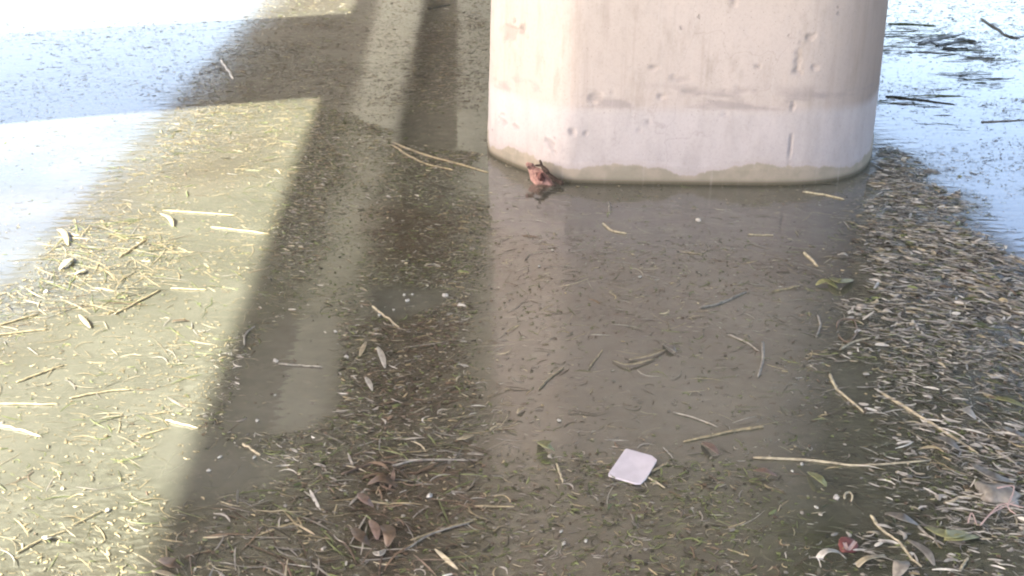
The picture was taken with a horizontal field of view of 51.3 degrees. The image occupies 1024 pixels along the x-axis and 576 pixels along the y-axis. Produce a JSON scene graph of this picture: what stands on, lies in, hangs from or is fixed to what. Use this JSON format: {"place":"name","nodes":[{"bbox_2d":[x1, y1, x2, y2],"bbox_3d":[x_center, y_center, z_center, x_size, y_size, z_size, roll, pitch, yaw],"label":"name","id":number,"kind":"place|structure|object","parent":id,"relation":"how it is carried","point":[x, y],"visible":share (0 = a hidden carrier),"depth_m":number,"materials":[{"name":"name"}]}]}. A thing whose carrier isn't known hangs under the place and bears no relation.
{"place":"outdoors","nodes":[
{"label":"outdoors","id":0,"kind":"place"},
{"bbox_2d":[0,0,1021,331],"bbox_3d":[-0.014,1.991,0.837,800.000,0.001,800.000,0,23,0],"label":"river bed","id":1,"kind":"object","parent":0,"point":[12,176],"depth_m":9.08,"materials":[{"name":"soil"}]},
{"bbox_2d":[487,0,887,206],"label":"bridge pier","id":2,"kind":"structure","parent":1,"relation":"on","point":[729,92],"depth_m":6.58,"materials":[{"name":"concrete"}]},
{"bbox_2d":[0,0,1023,575],"bbox_3d":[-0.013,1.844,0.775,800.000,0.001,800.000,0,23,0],"label":"water","id":3,"kind":"structure","parent":0,"point":[168,468],"depth_m":4.84,"materials":[{"name":"liquid"}]},
{"bbox_2d":[0,314,37,325],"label":"reed stalk","id":4,"kind":"object","parent":3,"relation":"on","point":[6,323],"visible":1,"depth_m":4.77,"materials":[{"name":"plant"}]},
{"bbox_2d":[0,424,41,436],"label":"reed stalk","id":5,"kind":"object","parent":3,"relation":"on","point":[16,429],"visible":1,"depth_m":3.89,"materials":[{"name":"plant"}]},
{"bbox_2d":[0,328,46,334],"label":"reed stalk","id":6,"kind":"object","parent":3,"relation":"on","point":[22,331],"visible":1,"depth_m":4.66,"materials":[{"name":"plant"}]},
{"bbox_2d":[0,403,58,404],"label":"reed stalk","id":7,"kind":"object","parent":3,"relation":"on","point":[28,404],"visible":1,"depth_m":4.07,"materials":[{"name":"plant"}]},
{"bbox_2d":[16,364,63,382],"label":"reed stalk","id":8,"kind":"object","parent":3,"relation":"on","point":[26,378],"visible":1,"depth_m":4.28,"materials":[{"name":"plant"}]},
{"bbox_2d":[16,530,66,553],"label":"reed stalk","id":9,"kind":"object","parent":3,"relation":"on","point":[21,550],"visible":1,"depth_m":3.26,"materials":[{"name":"plant"}]},
{"bbox_2d":[57,229,68,244],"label":"dead leaf","id":10,"kind":"object","parent":3,"relation":"on","point":[64,233],"visible":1,"depth_m":5.76,"materials":[{"name":"plant"}]},
{"bbox_2d":[59,258,73,268],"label":"dead leaf","id":11,"kind":"object","parent":3,"relation":"on","point":[64,263],"visible":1,"depth_m":5.38,"materials":[{"name":"plant"}]},
{"bbox_2d":[78,314,90,327],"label":"dead leaf","id":12,"kind":"object","parent":3,"relation":"on","point":[84,320],"visible":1,"depth_m":4.74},
{"bbox_2d":[72,511,100,525],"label":"reed stalk","id":13,"kind":"object","parent":3,"relation":"on","point":[85,518],"visible":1,"depth_m":3.38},
{"bbox_2d":[69,389,130,398],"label":"reed stalk","id":14,"kind":"object","parent":3,"relation":"on","point":[86,394],"visible":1,"depth_m":4.15,"materials":[{"name":"plant"}]},
{"bbox_2d":[120,239,146,256],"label":"reed stalk","id":15,"kind":"object","parent":3,"relation":"on","point":[128,251],"visible":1,"depth_m":5.59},
{"bbox_2d":[114,290,159,313],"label":"reed stalk","id":16,"kind":"object","parent":3,"relation":"on","point":[123,309],"visible":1,"depth_m":4.94,"materials":[{"name":"plant"}]},
{"bbox_2d":[0,99,323,575],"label":"floating litter","id":17,"kind":"object","parent":3,"relation":"on","point":[107,553],"visible":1,"depth_m":5.15,"materials":[{"name":"plant"}]},
{"bbox_2d":[152,570,175,575],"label":"dead leaf","id":18,"kind":"object","parent":3,"relation":"on","point":[165,573],"visible":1,"depth_m":3.12,"materials":[{"name":"plant"}]},
{"bbox_2d":[160,213,173,226],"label":"dead leaf","id":19,"kind":"object","parent":3,"relation":"on","point":[170,219],"visible":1,"depth_m":6.02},
{"bbox_2d":[158,557,180,568],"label":"dead leaf","id":20,"kind":"object","parent":3,"relation":"on","point":[169,561],"visible":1,"depth_m":3.15,"materials":[{"name":"plant"}]},
{"bbox_2d":[165,419,197,427],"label":"reed stalk","id":21,"kind":"object","parent":3,"relation":"on","point":[169,420],"visible":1,"depth_m":3.94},
{"bbox_2d":[171,287,206,289],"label":"reed stalk","id":22,"kind":"object","parent":3,"relation":"on","point":[188,289],"visible":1,"depth_m":5.11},
{"bbox_2d":[162,210,235,215],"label":"reed stalk","id":23,"kind":"object","parent":3,"relation":"on","point":[196,212],"visible":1,"depth_m":6.15,"materials":[{"name":"plant"}]},
{"bbox_2d":[220,59,233,78],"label":"reed stalk","id":24,"kind":"object","parent":3,"relation":"on","point":[226,67],"visible":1,"depth_m":9.96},
{"bbox_2d":[211,226,268,233],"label":"reed stalk","id":25,"kind":"object","parent":3,"relation":"on","point":[238,230],"visible":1,"depth_m":5.88,"materials":[{"name":"plant"}]},
{"bbox_2d":[243,326,254,344],"bbox_3d":[-1.149,0.207,4.629,0.030,0.012,0.183,0,23,0],"label":"root loop","id":26,"kind":"object","parent":3,"relation":"on","point":[246,333],"visible":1,"depth_m":4.63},
{"bbox_2d":[242,443,260,455],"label":"reed stalk","id":27,"kind":"object","parent":3,"relation":"on","point":[250,448],"visible":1,"depth_m":3.77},
{"bbox_2d":[278,363,322,366],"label":"reed stalk","id":28,"kind":"object","parent":3,"relation":"on","point":[288,364],"visible":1,"depth_m":4.38,"materials":[{"name":"plant"}]},
{"bbox_2d":[351,527,369,545],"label":"dead leaf","id":29,"kind":"object","parent":3,"relation":"on","point":[358,534],"visible":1,"depth_m":3.28,"materials":[{"name":"plant"}]},
{"bbox_2d":[359,342,366,355],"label":"dead leaf","id":30,"kind":"object","parent":3,"relation":"on","point":[362,348],"visible":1,"depth_m":4.50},
{"bbox_2d":[357,493,373,506],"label":"dead leaf","id":31,"kind":"object","parent":3,"relation":"on","point":[363,498],"visible":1,"depth_m":3.46,"materials":[{"name":"plant"}]},
{"bbox_2d":[341,461,396,474],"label":"reed stalk","id":32,"kind":"object","parent":3,"relation":"on","point":[357,468],"visible":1,"depth_m":3.68,"materials":[{"name":"plant"}]},
{"bbox_2d":[365,377,372,390],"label":"dead leaf","id":33,"kind":"object","parent":3,"relation":"on","point":[368,382],"visible":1,"depth_m":4.22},
{"bbox_2d":[369,520,380,539],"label":"dead leaf","id":34,"kind":"object","parent":3,"relation":"on","point":[375,528],"visible":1,"depth_m":3.32,"materials":[{"name":"plant"}]},
{"bbox_2d":[373,549,385,555],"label":"dead leaf","id":35,"kind":"object","parent":3,"relation":"on","point":[380,552],"visible":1,"depth_m":3.21,"materials":[{"name":"plant"}]},
{"bbox_2d":[377,347,385,367],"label":"dead leaf","id":36,"kind":"object","parent":3,"relation":"on","point":[381,354],"visible":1,"depth_m":4.43,"materials":[{"name":"plant"}]},
{"bbox_2d":[368,474,397,486],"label":"dead leaf","id":37,"kind":"object","parent":3,"relation":"on","point":[385,479],"visible":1,"depth_m":3.57,"materials":[{"name":"plant"}]},
{"bbox_2d":[372,305,398,326],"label":"reed stalk","id":38,"kind":"object","parent":3,"relation":"on","point":[380,312],"visible":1,"depth_m":4.84,"materials":[{"name":"plant"}]},
{"bbox_2d":[380,524,395,546],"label":"dead leaf","id":39,"kind":"object","parent":3,"relation":"on","point":[389,532],"visible":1,"depth_m":3.28,"materials":[{"name":"plant"}]},
{"bbox_2d":[389,469,394,487],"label":"dead leaf","id":40,"kind":"object","parent":3,"relation":"on","point":[393,475],"visible":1,"depth_m":3.61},
{"bbox_2d":[390,144,452,169],"bbox_3d":[-0.650,-0.887,7.253,0.074,0.016,0.788,-16,28,-34],"label":"reed stalk","id":41,"kind":"object","parent":3,"relation":"on","point":[419,160],"visible":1,"depth_m":7.17,"materials":[{"name":"plant"}]},
{"bbox_2d":[392,459,476,465],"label":"reed stalk","id":42,"kind":"object","parent":3,"relation":"on","point":[405,462],"visible":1,"depth_m":3.72,"materials":[{"name":"plant"}]},
{"bbox_2d":[405,523,468,549],"bbox_3d":[-0.237,0.767,3.321,0.236,0.007,0.026,-16,28,-33],"label":"reed stalk","id":43,"kind":"object","parent":3,"relation":"on","point":[419,540],"visible":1,"depth_m":3.32,"materials":[{"name":"plant"}]},
{"bbox_2d":[427,4,450,8],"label":"reed stalk","id":44,"kind":"object","parent":3,"relation":"on","point":[438,6],"visible":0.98,"depth_m":13.75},
{"bbox_2d":[392,142,487,172],"bbox_3d":[-0.520,-0.891,7.268,0.046,0.021,1.011,-20,30,-40],"label":"reed stalk","id":45,"kind":"object","parent":3,"relation":"on","point":[439,158],"visible":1,"depth_m":7.22,"materials":[{"name":"plant"}]},
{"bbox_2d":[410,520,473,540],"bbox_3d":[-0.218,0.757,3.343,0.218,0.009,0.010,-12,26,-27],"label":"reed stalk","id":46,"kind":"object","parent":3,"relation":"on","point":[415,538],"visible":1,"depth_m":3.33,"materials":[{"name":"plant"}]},
{"bbox_2d":[456,434,472,439],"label":"dead leaf","id":47,"kind":"object","parent":3,"relation":"on","point":[465,437],"visible":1,"depth_m":3.84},
{"bbox_2d":[0,4,973,302],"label":"sunken litter","id":48,"kind":"object","parent":3,"relation":"in","point":[150,34],"visible":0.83,"depth_m":9.81,"materials":[{"name":"plant"}]},
{"bbox_2d":[475,505,514,507],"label":"reed stalk","id":49,"kind":"object","parent":3,"relation":"on","point":[491,506],"visible":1,"depth_m":3.46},
{"bbox_2d":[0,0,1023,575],"bbox_3d":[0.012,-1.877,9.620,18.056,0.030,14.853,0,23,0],"label":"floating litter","id":50,"kind":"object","parent":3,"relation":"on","point":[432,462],"visible":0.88,"depth_m":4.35,"materials":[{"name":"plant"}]},
{"bbox_2d":[0,19,1023,575],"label":"algae flecks","id":51,"kind":"object","parent":3,"relation":"on","point":[506,353],"visible":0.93,"depth_m":4.33,"materials":[{"name":"plant"}]},
{"bbox_2d":[0,80,1023,575],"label":"algae threads","id":52,"kind":"object","parent":3,"relation":"on","point":[478,530],"visible":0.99,"depth_m":3.98,"materials":[{"name":"plant"}]},
{"bbox_2d":[525,160,563,186],"bbox_3d":[0.191,-0.715,6.701,0.280,0.162,0.109,19,29,38],"label":"torn rag","id":53,"kind":"object","parent":3,"relation":"on","point":[543,175],"visible":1,"depth_m":6.71,"materials":[{"name":"pink fabric"}]},
{"bbox_2d":[537,440,554,451],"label":"dead leaf","id":54,"kind":"object","parent":3,"relation":"on","point":[545,443],"visible":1,"depth_m":3.78,"materials":[{"name":"plant"}]},
{"bbox_2d":[538,367,563,389],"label":"reed stalk","id":55,"kind":"object","parent":3,"relation":"on","point":[544,383],"visible":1,"depth_m":4.29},
{"bbox_2d":[556,463,563,482],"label":"reed stalk","id":56,"kind":"object","parent":3,"relation":"on","point":[559,472],"visible":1,"depth_m":3.64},
{"bbox_2d":[589,349,602,368],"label":"reed stalk","id":57,"kind":"object","parent":3,"relation":"on","point":[592,363],"visible":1,"depth_m":4.44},
{"bbox_2d":[602,223,626,233],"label":"reed stalk","id":58,"kind":"object","parent":3,"relation":"on","point":[608,227],"visible":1,"depth_m":5.92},
{"bbox_2d":[608,449,656,484],"bbox_3d":[0.419,0.616,3.679,0.126,0.011,0.191,11,25,23],"label":"white card","id":59,"kind":"object","parent":3,"relation":"on","point":[633,467],"visible":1,"depth_m":3.67,"materials":[{"name":"paper"}]},
{"bbox_2d":[613,358,655,364],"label":"dead leaf","id":60,"kind":"object","parent":3,"relation":"on","point":[633,363],"visible":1,"depth_m":4.41,"materials":[{"name":"plant"}]},
{"bbox_2d":[629,349,666,359],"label":"dead leaf","id":61,"kind":"object","parent":3,"relation":"on","point":[648,355],"visible":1,"depth_m":4.47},
{"bbox_2d":[647,476,664,487],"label":"reed stalk","id":62,"kind":"object","parent":3,"relation":"on","point":[651,479],"visible":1,"depth_m":3.60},
{"bbox_2d":[651,462,667,471],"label":"reed stalk","id":63,"kind":"object","parent":3,"relation":"on","point":[660,467],"visible":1,"depth_m":3.68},
{"bbox_2d":[663,344,676,351],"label":"dead leaf","id":64,"kind":"object","parent":3,"relation":"on","point":[672,347],"visible":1,"depth_m":4.53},
{"bbox_2d":[673,412,716,426],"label":"reed stalk","id":65,"kind":"object","parent":3,"relation":"on","point":[694,417],"visible":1,"depth_m":4.00,"materials":[{"name":"plant"}]},
{"bbox_2d":[702,442,718,454],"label":"dead leaf","id":66,"kind":"object","parent":3,"relation":"on","point":[711,446],"visible":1,"depth_m":3.78,"materials":[{"name":"plant"}]},
{"bbox_2d":[699,291,746,307],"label":"reed stalk","id":67,"kind":"object","parent":3,"relation":"on","point":[715,304],"visible":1,"depth_m":5.00,"materials":[{"name":"plant"}]},
{"bbox_2d":[683,425,763,441],"bbox_3d":[0.773,0.531,3.901,0.332,0.014,0.019,-7,24,-18],"label":"reed stalk","id":68,"kind":"object","parent":3,"relation":"on","point":[733,430],"visible":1,"depth_m":3.90,"materials":[{"name":"plant"}]},
{"bbox_2d":[728,334,759,351],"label":"reed stalk","id":69,"kind":"object","parent":3,"relation":"on","point":[731,335],"visible":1,"depth_m":4.62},
{"bbox_2d":[748,233,772,235],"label":"reed stalk","id":70,"kind":"object","parent":3,"relation":"on","point":[761,234],"visible":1,"depth_m":5.87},
{"bbox_2d":[757,341,764,376],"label":"reed stalk","id":71,"kind":"object","parent":3,"relation":"on","point":[762,360],"visible":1,"depth_m":4.45,"materials":[{"name":"plant"}]},
{"bbox_2d":[753,468,776,475],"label":"dead leaf","id":72,"kind":"object","parent":3,"relation":"on","point":[764,470],"visible":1,"depth_m":3.64,"materials":[{"name":"plant"}]},
{"bbox_2d":[772,285,799,291],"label":"reed stalk","id":73,"kind":"object","parent":3,"relation":"on","point":[781,289],"visible":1,"depth_m":5.16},
{"bbox_2d":[803,251,817,266],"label":"reed stalk","id":74,"kind":"object","parent":3,"relation":"on","point":[809,257],"visible":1,"depth_m":5.54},
{"bbox_2d":[807,472,826,486],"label":"dead leaf","id":75,"kind":"object","parent":3,"relation":"on","point":[819,478],"visible":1,"depth_m":3.60,"materials":[{"name":"plant"}]},
{"bbox_2d":[816,315,820,336],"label":"reed stalk","id":76,"kind":"object","parent":3,"relation":"on","point":[819,325],"visible":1,"depth_m":4.77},
{"bbox_2d":[803,191,843,199],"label":"reed stalk","id":77,"kind":"object","parent":3,"relation":"on","point":[822,194],"visible":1,"depth_m":6.55,"materials":[{"name":"plant"}]},
{"bbox_2d":[816,279,837,287],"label":"dead leaf","id":78,"kind":"object","parent":3,"relation":"on","point":[821,281],"visible":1,"depth_m":5.21,"materials":[{"name":"plant"}]},
{"bbox_2d":[816,548,845,566],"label":"dead leaf","id":79,"kind":"object","parent":3,"relation":"on","point":[822,553],"visible":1,"depth_m":3.19,"materials":[{"name":"plant"}]},
{"bbox_2d":[828,277,852,282],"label":"dead leaf","id":80,"kind":"object","parent":3,"relation":"on","point":[839,280],"visible":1,"depth_m":5.23,"materials":[{"name":"plant"}]},
{"bbox_2d":[753,456,930,465],"bbox_3d":[1.157,0.607,3.724,0.621,0.012,0.046,1,23,1],"label":"reed stalk","id":81,"kind":"object","parent":3,"relation":"on","point":[809,460],"visible":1,"depth_m":3.73,"materials":[{"name":"plant"}]},
{"bbox_2d":[829,373,863,412],"bbox_3d":[1.302,0.411,4.195,0.032,0.014,0.319,-3,23,-7],"label":"reed stalk","id":82,"kind":"object","parent":3,"relation":"on","point":[841,392],"visible":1,"depth_m":4.18,"materials":[{"name":"plant"}]},
{"bbox_2d":[836,318,857,342],"bbox_3d":[1.483,0.185,4.724,0.094,0.015,0.265,7,24,15],"label":"root loop","id":83,"kind":"object","parent":3,"relation":"on","point":[837,324],"visible":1,"depth_m":4.75,"materials":[{"name":"plant"}]},
{"bbox_2d":[843,491,852,501],"bbox_3d":[1.113,0.686,3.526,0.031,0.013,0.059,9,24,20],"label":"root loop","id":84,"kind":"object","parent":3,"relation":"on","point":[844,496],"visible":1,"depth_m":3.52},
{"bbox_2d":[838,537,858,552],"bbox_3d":[1.032,0.786,3.268,0.061,0.030,0.108,6,24,14],"label":"wrapper scrap","id":85,"kind":"object","parent":3,"relation":"on","point":[848,544],"visible":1,"depth_m":3.27,"materials":[{"name":"plastic"}]},
{"bbox_2d":[839,337,870,349],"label":"reed stalk","id":86,"kind":"object","parent":3,"relation":"on","point":[848,344],"visible":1,"depth_m":4.62,"materials":[{"name":"plant"}]},
{"bbox_2d":[855,554,886,566],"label":"dead leaf","id":87,"kind":"object","parent":3,"relation":"on","point":[860,561],"visible":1,"depth_m":3.20,"materials":[{"name":"plant"}]},
{"bbox_2d":[870,514,898,541],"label":"reed stalk","id":88,"kind":"object","parent":3,"relation":"on","point":[882,529],"visible":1,"depth_m":3.36,"materials":[{"name":"plant"}]},
{"bbox_2d":[893,560,909,575],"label":"dead leaf","id":89,"kind":"object","parent":3,"relation":"on","point":[900,568],"visible":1,"depth_m":3.16,"materials":[{"name":"plant"}]},
{"bbox_2d":[885,512,918,525],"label":"dead leaf","id":90,"kind":"object","parent":3,"relation":"on","point":[902,516],"visible":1,"depth_m":3.39,"materials":[{"name":"plant"}]},
{"bbox_2d":[783,144,1023,575],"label":"floating litter","id":91,"kind":"object","parent":3,"relation":"on","point":[962,234],"visible":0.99,"depth_m":4.87,"materials":[{"name":"plant"}]},
{"bbox_2d":[898,540,921,566],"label":"reed stalk","id":92,"kind":"object","parent":3,"relation":"on","point":[907,552],"visible":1,"depth_m":3.25,"materials":[{"name":"plant"}]},
{"bbox_2d":[888,23,935,25],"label":"reed stalk","id":93,"kind":"object","parent":3,"relation":"on","point":[912,24],"visible":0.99,"depth_m":12.70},
{"bbox_2d":[885,95,954,104],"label":"reed stalk","id":94,"kind":"object","parent":3,"relation":"on","point":[901,97],"visible":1,"depth_m":8.97,"materials":[{"name":"plant"}]},
{"bbox_2d":[907,539,934,564],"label":"dead leaf","id":95,"kind":"object","parent":3,"relation":"on","point":[927,552],"visible":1,"depth_m":3.23,"materials":[{"name":"plant"}]},
{"bbox_2d":[880,392,977,453],"bbox_3d":[1.554,0.496,3.995,0.015,0.016,0.501,-9,25,-22],"label":"reed stalk","id":96,"kind":"object","parent":3,"relation":"on","point":[923,418],"visible":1,"depth_m":4.00,"materials":[{"name":"plant"}]},
{"bbox_2d":[918,526,943,544],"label":"reed stalk","id":97,"kind":"object","parent":3,"relation":"on","point":[925,532],"visible":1,"depth_m":3.33,"materials":[{"name":"plant"}]},
{"bbox_2d":[918,33,965,43],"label":"reed stalk","id":98,"kind":"object","parent":3,"relation":"on","point":[930,40],"visible":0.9,"depth_m":11.75,"materials":[{"name":"plant"}]},
{"bbox_2d":[925,526,967,537],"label":"dead leaf","id":99,"kind":"object","parent":3,"relation":"on","point":[947,533],"visible":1,"depth_m":3.31,"materials":[{"name":"plant"}]},
{"bbox_2d":[933,436,959,450],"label":"dead leaf","id":100,"kind":"object","parent":3,"relation":"on","point":[950,441],"visible":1,"depth_m":3.82,"materials":[{"name":"plant"}]},
{"bbox_2d":[943,47,965,48],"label":"reed stalk","id":101,"kind":"object","parent":3,"relation":"on","point":[953,48],"visible":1,"depth_m":11.22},
{"bbox_2d":[936,40,975,46],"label":"reed stalk","id":102,"kind":"object","parent":3,"relation":"on","point":[952,42],"visible":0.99,"depth_m":11.51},
{"bbox_2d":[944,533,978,540],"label":"dead leaf","id":103,"kind":"object","parent":3,"relation":"on","point":[968,536],"visible":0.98,"depth_m":3.30,"materials":[{"name":"plant"}]},
{"bbox_2d":[959,557,968,570],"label":"reed stalk","id":104,"kind":"object","parent":3,"relation":"on","point":[963,564],"visible":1,"depth_m":3.20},
{"bbox_2d":[957,408,976,418],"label":"dead leaf","id":105,"kind":"object","parent":3,"relation":"on","point":[969,411],"visible":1,"depth_m":4.02,"materials":[{"name":"plant"}]},
{"bbox_2d":[943,493,1023,503],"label":"reed stalk","id":106,"kind":"object","parent":3,"relation":"on","point":[958,498],"visible":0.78,"depth_m":3.52,"materials":[{"name":"plant"}]},
{"bbox_2d":[970,463,1013,482],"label":"dead leaf","id":107,"kind":"object","parent":3,"relation":"on","point":[988,473],"visible":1,"depth_m":3.62,"materials":[{"name":"plant"}]},
{"bbox_2d":[968,481,1023,525],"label":"plastic scrap","id":108,"kind":"object","parent":3,"relation":"on","point":[993,493],"visible":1,"depth_m":3.51,"materials":[{"name":"plastic"}]},
{"bbox_2d":[980,18,1023,37],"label":"reed stalk","id":109,"kind":"object","parent":3,"relation":"on","point":[994,27],"visible":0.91,"depth_m":12.32,"materials":[{"name":"plant"}]},
{"bbox_2d":[981,119,1023,121],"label":"reed stalk","id":110,"kind":"object","parent":3,"relation":"on","point":[1001,120],"visible":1,"depth_m":8.30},
{"bbox_2d":[986,396,1023,406],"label":"dead leaf","id":111,"kind":"object","parent":3,"relation":"on","point":[1009,400],"visible":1,"depth_m":4.12,"materials":[{"name":"plant"}]},
{"bbox_2d":[1002,426,1023,435],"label":"dead leaf","id":112,"kind":"object","parent":3,"relation":"on","point":[1012,431],"visible":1,"depth_m":3.89,"materials":[{"name":"plant"}]}
]}

